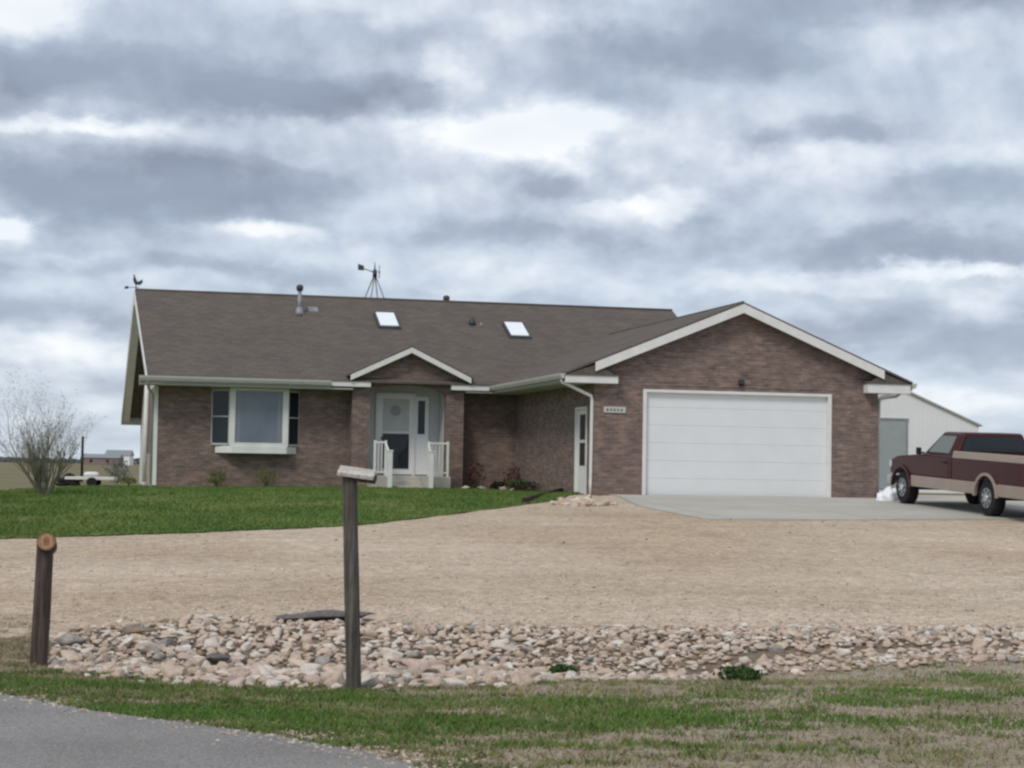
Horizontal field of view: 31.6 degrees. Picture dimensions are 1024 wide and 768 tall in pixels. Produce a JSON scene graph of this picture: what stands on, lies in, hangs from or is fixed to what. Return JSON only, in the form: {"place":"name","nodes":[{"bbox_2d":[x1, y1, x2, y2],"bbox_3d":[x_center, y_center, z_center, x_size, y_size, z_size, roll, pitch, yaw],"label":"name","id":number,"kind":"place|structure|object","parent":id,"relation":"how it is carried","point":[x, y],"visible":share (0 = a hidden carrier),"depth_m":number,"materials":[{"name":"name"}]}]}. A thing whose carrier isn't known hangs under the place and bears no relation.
{"place":"outdoors","nodes":[
{"label":"outdoors","id":0,"kind":"place"},
{"bbox_2d":[0,694,424,767],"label":"road","id":1,"kind":"structure","parent":0,"point":[39,735],"depth_m":9.86,"materials":[{"name":"asphalt"}]},
{"bbox_2d":[0,485,579,538],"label":"lawn","id":2,"kind":"structure","parent":0,"point":[149,526],"depth_m":35.07,"materials":[{"name":"green plant"}]},
{"bbox_2d":[0,364,106,493],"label":"budding tree","id":3,"kind":"object","parent":2,"relation":"on","point":[38,468],"visible":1,"depth_m":40.06,"materials":[{"name":"grey plant"}]},
{"bbox_2d":[51,476,117,485],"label":"flatbed trailer","id":4,"kind":"object","parent":2,"relation":"on","point":[92,481],"visible":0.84,"depth_m":53.75,"materials":[{"name":"white paint"}]},
{"bbox_2d":[120,476,135,484],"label":"shrub","id":5,"kind":"object","parent":2,"relation":"on","point":[128,481],"visible":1,"depth_m":49.46,"materials":[{"name":"green plant"}]},
{"bbox_2d":[205,467,227,486],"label":"shrub","id":6,"kind":"object","parent":2,"relation":"on","point":[212,474],"visible":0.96,"depth_m":49.16,"materials":[{"name":"green plant"}]},
{"bbox_2d":[253,465,278,486],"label":"shrub","id":7,"kind":"object","parent":2,"relation":"on","point":[263,480],"visible":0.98,"depth_m":49.50,"materials":[{"name":"green plant"}]},
{"bbox_2d":[466,461,486,487],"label":"shrub","id":8,"kind":"object","parent":2,"relation":"on","point":[476,480],"visible":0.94,"depth_m":50.66,"materials":[{"name":"red plant"}]},
{"bbox_2d":[489,481,504,488],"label":"bedding plant","id":9,"kind":"object","parent":2,"relation":"on","point":[496,484],"visible":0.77,"depth_m":49.03,"materials":[{"name":"green plant"}]},
{"bbox_2d":[502,464,523,485],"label":"shrub","id":10,"kind":"object","parent":2,"relation":"on","point":[514,473],"visible":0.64,"depth_m":48.49,"materials":[{"name":"red plant"}]},
{"bbox_2d":[505,478,529,489],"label":"bedding plant","id":11,"kind":"object","parent":2,"relation":"on","point":[514,481],"visible":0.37,"depth_m":47.20,"materials":[{"name":"green plant"}]},
{"bbox_2d":[505,481,540,490],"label":"bedding plant","id":12,"kind":"object","parent":2,"relation":"on","point":[529,485],"visible":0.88,"depth_m":45.60,"materials":[{"name":"green plant"}]},
{"bbox_2d":[0,462,964,495],"bbox_3d":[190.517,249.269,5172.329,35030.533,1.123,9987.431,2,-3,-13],"label":"ground","id":13,"kind":"structure","parent":0,"point":[12,475],"depth_m":132.29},
{"bbox_2d":[56,473,80,485],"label":"tyre pile","id":14,"kind":"object","parent":13,"relation":"on","point":[63,481],"visible":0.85,"depth_m":53.74,"materials":[{"name":"rubber"}]},
{"bbox_2d":[0,457,139,463],"bbox_3d":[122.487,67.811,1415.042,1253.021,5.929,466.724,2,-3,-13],"label":"distant trees","id":15,"kind":"object","parent":13,"relation":"on","point":[135,460],"visible":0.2,"depth_m":1304.67,"materials":[{"name":"plant"}]},
{"bbox_2d":[80,436,83,481],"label":"utility post","id":16,"kind":"object","parent":13,"relation":"on","point":[82,455],"visible":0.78,"depth_m":84.24,"materials":[{"name":"wood"}]},
{"bbox_2d":[83,454,123,465],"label":"farm building","id":17,"kind":"structure","parent":13,"relation":"on","point":[96,459],"depth_m":590.57,"materials":[{"name":"brick"}]},
{"bbox_2d":[103,458,132,483],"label":"shrub","id":18,"kind":"object","parent":13,"relation":"on","point":[115,466],"visible":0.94,"depth_m":74.50,"materials":[{"name":"grey plant"}]},
{"bbox_2d":[105,450,133,465],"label":"farm building","id":19,"kind":"structure","parent":13,"relation":"on","point":[128,455],"depth_m":666.29,"materials":[{"name":"white metal"}]},
{"bbox_2d":[358,263,384,297],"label":"windmill","id":20,"kind":"object","parent":13,"relation":"on","point":[361,267],"visible":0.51,"depth_m":67.94,"materials":[{"name":"metal"}]},
{"bbox_2d":[121,284,916,497],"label":"brick house","id":21,"kind":"structure","parent":13,"relation":"on","point":[742,398],"depth_m":49.67,"materials":[{"name":"brick"}]},
{"bbox_2d":[211,387,300,453],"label":"bay window","id":22,"kind":"structure","parent":21,"relation":"in","point":[245,419],"depth_m":49.73,"materials":[{"name":"glass"}]},
{"bbox_2d":[375,393,415,475],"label":"front door","id":23,"kind":"structure","parent":21,"relation":"in","point":[395,413],"depth_m":51.36,"materials":[{"name":"white metal"}]},
{"bbox_2d":[574,407,587,494],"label":"side door","id":24,"kind":"structure","parent":21,"relation":"in","point":[580,450],"depth_m":44.85,"materials":[{"name":"white paint"}]},
{"bbox_2d":[642,389,831,496],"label":"garage door","id":25,"kind":"structure","parent":21,"relation":"in","point":[703,443],"depth_m":44.63,"materials":[{"name":"white metal"}]},
{"bbox_2d":[878,392,981,492],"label":"metal shed","id":26,"kind":"structure","parent":13,"relation":"on","point":[910,423],"depth_m":82.51,"materials":[{"name":"white metal"}]},
{"bbox_2d":[879,418,908,488],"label":"sliding door","id":27,"kind":"structure","parent":26,"relation":"in","point":[893,431],"depth_m":82.18,"materials":[{"name":"grey paint"}]},
{"bbox_2d":[0,494,1023,640],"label":"gravel driveway","id":28,"kind":"structure","parent":0,"point":[542,535],"depth_m":23.60,"materials":[{"name":"gravel"}]},
{"bbox_2d":[275,610,375,620],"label":"stone slab","id":29,"kind":"structure","parent":28,"relation":"on","point":[319,615],"depth_m":17.60,"materials":[{"name":"stone"}]},
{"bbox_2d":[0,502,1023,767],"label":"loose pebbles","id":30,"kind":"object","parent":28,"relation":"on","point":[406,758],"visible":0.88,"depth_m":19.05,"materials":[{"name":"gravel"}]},
{"bbox_2d":[462,486,562,504],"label":"edging","id":31,"kind":"object","parent":28,"relation":"on","point":[529,498],"depth_m":40.40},
{"bbox_2d":[550,494,617,506],"bbox_3d":[1.346,2.549,39.231,1.494,0.293,2.766,2,-3,-13],"label":"rock mound","id":32,"kind":"object","parent":28,"relation":"on","point":[587,500],"visible":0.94,"depth_m":38.27,"materials":[{"name":"stone"}]},
{"bbox_2d":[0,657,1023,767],"bbox_3d":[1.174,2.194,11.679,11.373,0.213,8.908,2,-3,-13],"label":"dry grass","id":33,"kind":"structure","parent":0,"point":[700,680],"depth_m":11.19,"materials":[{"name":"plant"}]},
{"bbox_2d":[0,613,1023,689],"bbox_3d":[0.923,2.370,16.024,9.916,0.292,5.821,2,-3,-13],"label":"ditch cobbles","id":34,"kind":"object","parent":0,"point":[759,637],"visible":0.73,"depth_m":16.34,"materials":[{"name":"stone"}]},
{"bbox_2d":[0,597,52,672],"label":"dry grass","id":35,"kind":"structure","parent":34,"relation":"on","point":[20,646],"depth_m":15.09,"materials":[{"name":"plant"}]},
{"bbox_2d":[30,532,56,666],"bbox_3d":[-3.592,1.701,13.842,0.183,1.134,0.231,2,-3,-13],"label":"wooden post","id":36,"kind":"object","parent":34,"relation":"on","point":[46,546],"visible":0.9,"depth_m":13.79,"materials":[{"name":"brown wood"}]},
{"bbox_2d":[52,633,86,645],"bbox_3d":[-3.943,2.277,16.028,0.337,0.137,0.168,1,-3,0],"label":"boulder","id":37,"kind":"object","parent":34,"relation":"on","point":[66,639],"visible":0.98,"depth_m":15.98,"materials":[{"name":"stone"}]},
{"bbox_2d":[60,650,82,661],"bbox_3d":[-3.764,2.340,15.439,0.232,0.101,0.131,16,39,29],"label":"fieldstone","id":38,"kind":"object","parent":34,"relation":"on","point":[73,654],"visible":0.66,"depth_m":15.41,"materials":[{"name":"stone"}]},
{"bbox_2d":[95,654,111,662],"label":"fieldstone","id":39,"kind":"object","parent":34,"relation":"on","point":[103,658],"visible":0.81,"depth_m":15.31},
{"bbox_2d":[118,626,157,632],"bbox_3d":[-3.400,2.233,16.430,0.386,0.064,0.129,1,-3,0],"label":"boulder","id":40,"kind":"object","parent":34,"relation":"on","point":[133,629],"visible":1,"depth_m":16.39,"materials":[{"name":"stone"}]},
{"bbox_2d":[138,641,160,653],"bbox_3d":[-3.156,2.334,15.791,0.152,0.091,0.269,-24,-48,23],"label":"fieldstone","id":41,"kind":"object","parent":34,"relation":"on","point":[147,646],"visible":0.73,"depth_m":15.74,"materials":[{"name":"stone"}]},
{"bbox_2d":[152,653,166,660],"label":"fieldstone","id":42,"kind":"object","parent":34,"relation":"on","point":[159,656],"visible":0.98,"depth_m":15.48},
{"bbox_2d":[155,638,174,646],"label":"fieldstone","id":43,"kind":"object","parent":34,"relation":"on","point":[167,642],"visible":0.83,"depth_m":16.08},
{"bbox_2d":[175,644,190,652],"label":"fieldstone","id":44,"kind":"object","parent":34,"relation":"on","point":[183,648],"visible":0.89,"depth_m":15.82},
{"bbox_2d":[178,613,193,622],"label":"fieldstone","id":45,"kind":"object","parent":34,"relation":"on","point":[188,617],"visible":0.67,"depth_m":17.36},
{"bbox_2d":[201,665,215,673],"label":"fieldstone","id":46,"kind":"object","parent":34,"relation":"on","point":[208,669],"visible":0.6,"depth_m":13.34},
{"bbox_2d":[204,638,219,649],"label":"fieldstone","id":47,"kind":"object","parent":34,"relation":"on","point":[211,642],"visible":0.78,"depth_m":15.94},
{"bbox_2d":[204,653,229,663],"bbox_3d":[-2.515,2.334,15.367,0.237,0.087,0.134,1,-3,0],"label":"boulder","id":48,"kind":"object","parent":34,"relation":"on","point":[215,658],"visible":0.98,"depth_m":15.35,"materials":[{"name":"stone"}]},
{"bbox_2d":[229,654,247,663],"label":"fieldstone","id":49,"kind":"object","parent":34,"relation":"on","point":[242,658],"visible":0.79,"depth_m":15.39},
{"bbox_2d":[230,672,250,678],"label":"fieldstone","id":50,"kind":"object","parent":34,"relation":"on","point":[235,675],"visible":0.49,"depth_m":13.02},
{"bbox_2d":[239,642,252,651],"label":"fieldstone","id":51,"kind":"object","parent":34,"relation":"on","point":[246,646],"visible":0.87,"depth_m":15.99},
{"bbox_2d":[246,661,269,669],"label":"fieldstone","id":52,"kind":"object","parent":34,"relation":"on","point":[254,665],"visible":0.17,"depth_m":13.97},
{"bbox_2d":[254,665,272,676],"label":"fieldstone","id":53,"kind":"object","parent":34,"relation":"on","point":[261,670],"visible":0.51,"depth_m":13.05,"materials":[{"name":"stone"}]},
{"bbox_2d":[264,636,275,646],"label":"fieldstone","id":54,"kind":"object","parent":34,"relation":"on","point":[269,641],"visible":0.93,"depth_m":16.20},
{"bbox_2d":[264,655,282,663],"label":"fieldstone","id":55,"kind":"object","parent":34,"relation":"on","point":[272,658],"visible":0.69,"depth_m":15.43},
{"bbox_2d":[288,658,305,665],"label":"fieldstone","id":56,"kind":"object","parent":34,"relation":"on","point":[292,661],"visible":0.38,"depth_m":15.25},
{"bbox_2d":[300,634,313,644],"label":"fieldstone","id":57,"kind":"object","parent":34,"relation":"on","point":[305,638],"visible":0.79,"depth_m":16.22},
{"bbox_2d":[301,664,322,671],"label":"fieldstone","id":58,"kind":"object","parent":34,"relation":"on","point":[317,667],"visible":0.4,"depth_m":13.61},
{"bbox_2d":[315,656,329,663],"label":"fieldstone","id":59,"kind":"object","parent":34,"relation":"on","point":[321,659],"visible":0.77,"depth_m":15.43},
{"bbox_2d":[322,666,336,673],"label":"fieldstone","id":60,"kind":"object","parent":34,"relation":"on","point":[331,670],"visible":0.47,"depth_m":13.23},
{"bbox_2d":[324,630,343,637],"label":"fieldstone","id":61,"kind":"object","parent":34,"relation":"on","point":[334,633],"visible":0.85,"depth_m":16.64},
{"bbox_2d":[361,646,371,655],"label":"fieldstone","id":62,"kind":"object","parent":34,"relation":"on","point":[366,650],"visible":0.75,"depth_m":15.86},
{"bbox_2d":[362,626,377,637],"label":"fieldstone","id":63,"kind":"object","parent":34,"relation":"on","point":[368,631],"visible":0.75,"depth_m":16.60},
{"bbox_2d":[382,647,403,658],"bbox_3d":[-1.040,2.361,15.709,0.202,0.107,0.196,26,-15,-37],"label":"fieldstone","id":64,"kind":"object","parent":34,"relation":"on","point":[387,653],"visible":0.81,"depth_m":15.65,"materials":[{"name":"stone"}]},
{"bbox_2d":[401,672,415,682],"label":"fieldstone","id":65,"kind":"object","parent":34,"relation":"on","point":[408,677],"visible":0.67,"depth_m":13.06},
{"bbox_2d":[406,651,420,658],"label":"fieldstone","id":66,"kind":"object","parent":34,"relation":"on","point":[415,654],"visible":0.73,"depth_m":15.66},
{"bbox_2d":[413,623,429,635],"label":"fieldstone","id":67,"kind":"object","parent":34,"relation":"on","point":[420,630],"visible":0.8,"depth_m":16.79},
{"bbox_2d":[395,658,453,667],"bbox_3d":[-0.736,2.356,15.116,0.502,0.114,0.201,1,-3,0],"label":"boulder","id":68,"kind":"object","parent":34,"relation":"on","point":[410,662],"visible":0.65,"depth_m":15.07,"materials":[{"name":"stone"}]},
{"bbox_2d":[423,644,437,653],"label":"fieldstone","id":69,"kind":"object","parent":34,"relation":"on","point":[430,648],"visible":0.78,"depth_m":15.98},
{"bbox_2d":[421,668,440,673],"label":"fieldstone","id":70,"kind":"object","parent":34,"relation":"on","point":[432,670],"visible":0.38,"depth_m":13.67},
{"bbox_2d":[430,664,446,670],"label":"fieldstone","id":71,"kind":"object","parent":34,"relation":"on","point":[442,667],"visible":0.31,"depth_m":14.79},
{"bbox_2d":[441,647,454,654],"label":"fieldstone","id":72,"kind":"object","parent":34,"relation":"on","point":[447,650],"visible":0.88,"depth_m":15.93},
{"bbox_2d":[446,670,461,677],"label":"fieldstone","id":73,"kind":"object","parent":34,"relation":"on","point":[453,673],"visible":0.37,"depth_m":13.21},
{"bbox_2d":[454,619,473,625],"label":"fieldstone","id":74,"kind":"object","parent":34,"relation":"on","point":[463,622],"visible":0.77,"depth_m":17.54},
{"bbox_2d":[455,653,474,661],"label":"fieldstone","id":75,"kind":"object","parent":34,"relation":"on","point":[466,657],"visible":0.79,"depth_m":15.66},
{"bbox_2d":[490,638,508,644],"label":"fieldstone","id":76,"kind":"object","parent":34,"relation":"on","point":[504,641],"visible":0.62,"depth_m":16.39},
{"bbox_2d":[492,643,518,651],"bbox_3d":[-0.060,2.365,16.167,0.240,0.093,0.146,2,10,15],"label":"fieldstone","id":77,"kind":"object","parent":34,"relation":"on","point":[504,647],"visible":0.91,"depth_m":16.13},
{"bbox_2d":[532,658,545,668],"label":"fieldstone","id":78,"kind":"object","parent":34,"relation":"on","point":[538,663],"visible":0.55,"depth_m":15.37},
{"bbox_2d":[548,663,579,673],"bbox_3d":[0.427,2.356,14.780,0.276,0.144,0.263,1,-3,7],"label":"weed clump","id":79,"kind":"object","parent":34,"relation":"on","point":[559,668],"visible":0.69,"depth_m":14.74,"materials":[{"name":"green plant"}]},
{"bbox_2d":[593,669,615,675],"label":"fieldstone","id":80,"kind":"object","parent":34,"relation":"on","point":[602,672],"visible":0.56,"depth_m":15.12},
{"bbox_2d":[620,645,635,653],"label":"fieldstone","id":81,"kind":"object","parent":34,"relation":"on","point":[625,649],"visible":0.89,"depth_m":16.12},
{"bbox_2d":[641,657,658,664],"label":"fieldstone","id":82,"kind":"object","parent":34,"relation":"on","point":[649,661],"visible":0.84,"depth_m":15.69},
{"bbox_2d":[654,642,676,650],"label":"fieldstone","id":83,"kind":"object","parent":34,"relation":"on","point":[664,645],"visible":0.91,"depth_m":16.28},
{"bbox_2d":[672,658,684,666],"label":"fieldstone","id":84,"kind":"object","parent":34,"relation":"on","point":[677,662],"visible":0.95,"depth_m":15.57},
{"bbox_2d":[721,631,738,638],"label":"fieldstone","id":85,"kind":"object","parent":34,"relation":"on","point":[730,634],"visible":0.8,"depth_m":16.87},
{"bbox_2d":[739,656,749,665],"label":"fieldstone","id":86,"kind":"object","parent":34,"relation":"on","point":[745,661],"visible":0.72,"depth_m":15.64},
{"bbox_2d":[767,645,784,652],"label":"fieldstone","id":87,"kind":"object","parent":34,"relation":"on","point":[775,648],"visible":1,"depth_m":16.29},
{"bbox_2d":[836,648,851,656],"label":"fieldstone","id":88,"kind":"object","parent":34,"relation":"on","point":[841,652],"visible":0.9,"depth_m":16.11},
{"bbox_2d":[964,627,978,634],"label":"fieldstone","id":89,"kind":"object","parent":34,"relation":"on","point":[970,631],"visible":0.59,"depth_m":17.44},
{"bbox_2d":[972,637,987,647],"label":"fieldstone","id":90,"kind":"object","parent":34,"relation":"on","point":[979,642],"visible":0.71,"depth_m":16.62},
{"bbox_2d":[0,0,1023,459],"label":"sky","id":91,"kind":"structure","parent":0,"point":[850,173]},
{"bbox_2d":[0,647,1023,767],"bbox_3d":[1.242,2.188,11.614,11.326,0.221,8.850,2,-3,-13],"label":"verge grass","id":92,"kind":"structure","parent":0,"point":[286,717],"depth_m":11.39,"materials":[{"name":"plant"}]},
{"bbox_2d":[63,665,76,674],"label":"fieldstone","id":93,"kind":"object","parent":92,"relation":"on","point":[69,668],"visible":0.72,"depth_m":13.17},
{"bbox_2d":[75,664,87,676],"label":"fieldstone","id":94,"kind":"object","parent":92,"relation":"on","point":[81,669],"visible":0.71,"depth_m":13.05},
{"bbox_2d":[109,668,124,677],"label":"fieldstone","id":95,"kind":"object","parent":92,"relation":"on","point":[120,671],"visible":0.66,"depth_m":13.02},
{"bbox_2d":[143,668,160,675],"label":"fieldstone","id":96,"kind":"object","parent":92,"relation":"on","point":[155,671],"visible":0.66,"depth_m":13.11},
{"bbox_2d":[159,662,182,677],"bbox_3d":[-2.471,2.104,13.109,0.154,0.115,0.250,-26,50,-32],"label":"fieldstone","id":97,"kind":"object","parent":92,"relation":"on","point":[168,670],"visible":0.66,"depth_m":13.09,"materials":[{"name":"stone"}]},
{"bbox_2d":[227,677,246,689],"bbox_3d":[-1.914,2.102,12.564,0.103,0.101,0.178,0,11,37],"label":"fieldstone","id":98,"kind":"object","parent":92,"relation":"on","point":[239,681],"visible":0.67,"depth_m":12.55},
{"bbox_2d":[265,679,281,687],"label":"fieldstone","id":99,"kind":"object","parent":92,"relation":"on","point":[273,682],"visible":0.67,"depth_m":12.62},
{"bbox_2d":[304,675,327,684],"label":"fieldstone","id":100,"kind":"object","parent":92,"relation":"on","point":[309,679],"visible":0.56,"depth_m":12.83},
{"bbox_2d":[323,669,345,687],"bbox_3d":[-1.244,2.109,12.765,0.154,0.133,0.260,-35,6,31],"label":"fieldstone","id":101,"kind":"object","parent":92,"relation":"on","point":[337,677],"visible":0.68,"depth_m":12.70,"materials":[{"name":"stone"}]},
{"bbox_2d":[337,465,376,689],"bbox_3d":[-1.095,1.407,12.601,0.272,1.678,0.170,1,-3,0],"label":"wooden post","id":102,"kind":"object","parent":92,"relation":"on","point":[352,477],"visible":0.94,"depth_m":12.57,"materials":[{"name":"grey wood"}]},
{"bbox_2d":[361,671,371,681],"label":"fieldstone","id":103,"kind":"object","parent":92,"relation":"on","point":[367,675],"visible":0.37,"depth_m":12.93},
{"bbox_2d":[361,679,382,686],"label":"fieldstone","id":104,"kind":"object","parent":92,"relation":"on","point":[371,682],"visible":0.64,"depth_m":12.74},
{"bbox_2d":[443,678,469,689],"bbox_3d":[-0.378,2.138,12.771,0.269,0.108,0.149,17,-5,-42],"label":"fieldstone","id":105,"kind":"object","parent":92,"relation":"on","point":[452,683],"visible":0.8,"depth_m":12.69,"materials":[{"name":"stone"}]},
{"bbox_2d":[482,672,501,682],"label":"fieldstone","id":106,"kind":"object","parent":92,"relation":"on","point":[487,676],"visible":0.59,"depth_m":13.09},
{"bbox_2d":[511,676,532,686],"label":"fieldstone","id":107,"kind":"object","parent":92,"relation":"on","point":[521,680],"visible":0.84,"depth_m":12.97,"materials":[{"name":"stone"}]},
{"bbox_2d":[541,673,556,680],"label":"fieldstone","id":108,"kind":"object","parent":92,"relation":"on","point":[548,676],"visible":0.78,"depth_m":13.23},
{"bbox_2d":[713,664,768,681],"bbox_3d":[1.755,2.242,13.915,0.379,0.164,0.369,-1,-3,38],"label":"weed clump","id":109,"kind":"object","parent":92,"relation":"on","point":[743,672],"visible":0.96,"depth_m":13.84,"materials":[{"name":"green plant"}]},
{"bbox_2d":[894,659,906,669],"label":"fieldstone","id":110,"kind":"object","parent":92,"relation":"on","point":[900,664],"visible":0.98,"depth_m":15.63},
{"bbox_2d":[609,494,1023,520],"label":"concrete pavement","id":111,"kind":"structure","parent":0,"point":[769,508],"depth_m":38.16,"materials":[{"name":"concrete"}]},
{"bbox_2d":[876,486,898,500],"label":"plastic bundle","id":112,"kind":"object","parent":111,"relation":"on","point":[889,493],"visible":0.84,"depth_m":41.60,"materials":[{"name":"white"}]},
{"bbox_2d":[887,432,1023,515],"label":"pickup truck","id":113,"kind":"object","parent":111,"relation":"on","point":[985,470],"visible":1,"depth_m":38.14,"materials":[{"name":"red paint"}]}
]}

